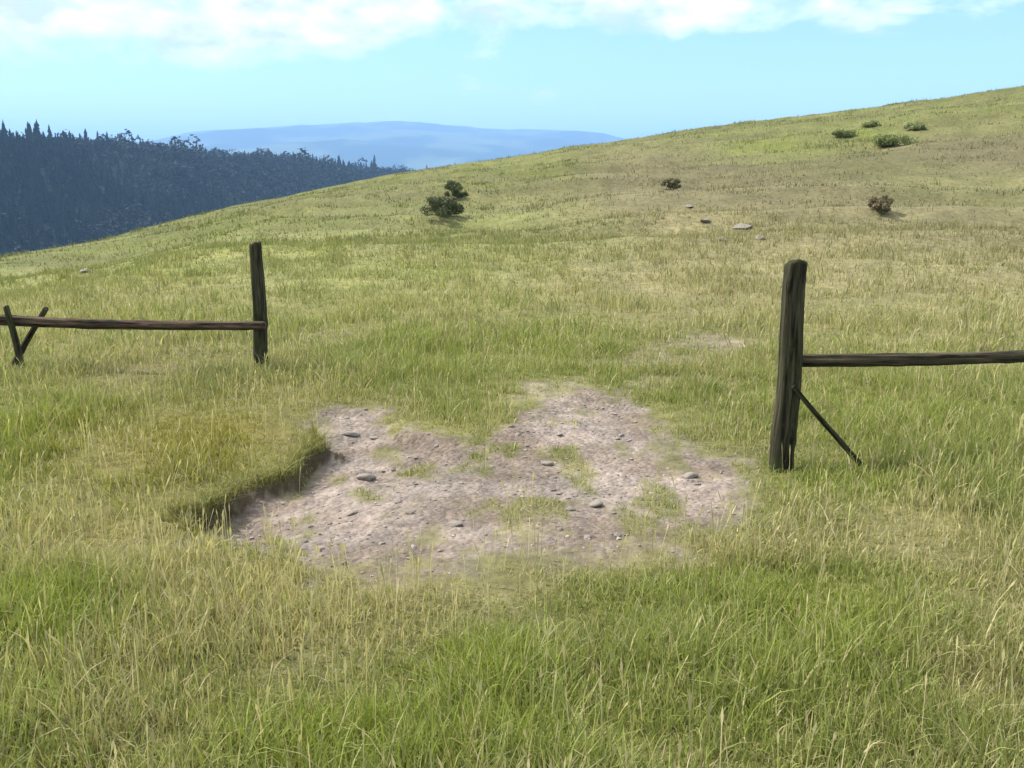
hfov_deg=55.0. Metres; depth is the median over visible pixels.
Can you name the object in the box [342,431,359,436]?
stone
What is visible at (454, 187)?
bush
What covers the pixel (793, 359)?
wooden fence
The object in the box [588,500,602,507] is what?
stone
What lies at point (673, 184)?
bush
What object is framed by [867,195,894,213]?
bush
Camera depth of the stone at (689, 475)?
5.34 m
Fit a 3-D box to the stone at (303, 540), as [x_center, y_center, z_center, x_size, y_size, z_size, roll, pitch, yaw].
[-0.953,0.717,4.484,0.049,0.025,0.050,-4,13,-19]
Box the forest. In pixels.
[0,121,426,255]
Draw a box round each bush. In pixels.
[419,193,464,216]
[443,180,467,197]
[660,178,681,189]
[831,129,856,136]
[862,119,880,126]
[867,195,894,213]
[870,131,920,146]
[903,122,926,130]
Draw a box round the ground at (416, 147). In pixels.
[0,87,1023,767]
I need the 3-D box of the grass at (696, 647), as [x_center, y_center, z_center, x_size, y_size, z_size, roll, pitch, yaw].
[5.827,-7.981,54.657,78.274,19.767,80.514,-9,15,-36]
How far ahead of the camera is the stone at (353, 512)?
4.91 m
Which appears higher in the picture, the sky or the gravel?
the sky
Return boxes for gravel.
[223,375,773,589]
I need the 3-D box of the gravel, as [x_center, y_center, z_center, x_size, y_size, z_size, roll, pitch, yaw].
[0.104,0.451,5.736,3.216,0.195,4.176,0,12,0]
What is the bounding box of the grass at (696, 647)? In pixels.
[0,85,1023,767]
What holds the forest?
on the ground at (416, 147)
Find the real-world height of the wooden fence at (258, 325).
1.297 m
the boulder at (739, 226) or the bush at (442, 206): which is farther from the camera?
the bush at (442, 206)
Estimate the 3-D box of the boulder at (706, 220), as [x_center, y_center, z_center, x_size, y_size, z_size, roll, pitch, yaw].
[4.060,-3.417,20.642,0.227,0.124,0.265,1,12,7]
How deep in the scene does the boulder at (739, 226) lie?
20.05 m
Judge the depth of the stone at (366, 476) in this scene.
5.48 m
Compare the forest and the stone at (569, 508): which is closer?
the stone at (569, 508)
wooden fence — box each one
[0,241,267,368]
[768,259,1023,472]
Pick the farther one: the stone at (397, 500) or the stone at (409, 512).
the stone at (397, 500)
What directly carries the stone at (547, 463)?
on the ground at (416, 147)
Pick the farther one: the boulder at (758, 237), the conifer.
the conifer
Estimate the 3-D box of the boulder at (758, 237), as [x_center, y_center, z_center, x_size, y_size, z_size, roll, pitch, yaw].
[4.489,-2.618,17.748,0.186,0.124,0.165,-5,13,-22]
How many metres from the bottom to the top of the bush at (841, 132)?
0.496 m
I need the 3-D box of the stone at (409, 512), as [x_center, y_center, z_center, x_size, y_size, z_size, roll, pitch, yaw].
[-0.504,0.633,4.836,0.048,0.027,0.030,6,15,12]
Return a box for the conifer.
[33,119,40,140]
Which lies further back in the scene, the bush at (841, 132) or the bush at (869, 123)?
the bush at (869, 123)
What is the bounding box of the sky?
[0,0,1023,141]
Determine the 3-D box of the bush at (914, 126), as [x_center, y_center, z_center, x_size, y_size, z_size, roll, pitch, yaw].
[16.241,-10.335,39.528,0.712,0.441,0.868,-7,14,-29]
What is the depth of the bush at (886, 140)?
36.27 m
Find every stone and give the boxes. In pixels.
[298,538,307,543]
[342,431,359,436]
[347,510,357,515]
[356,473,375,480]
[394,498,400,502]
[405,510,414,514]
[448,520,462,526]
[541,461,553,465]
[565,506,574,510]
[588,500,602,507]
[682,472,698,478]
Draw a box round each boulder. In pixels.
[700,218,709,222]
[733,223,751,229]
[755,236,765,239]
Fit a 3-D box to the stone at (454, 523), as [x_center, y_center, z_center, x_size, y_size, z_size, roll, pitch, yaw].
[-0.270,0.664,4.642,0.070,0.028,0.053,9,15,35]

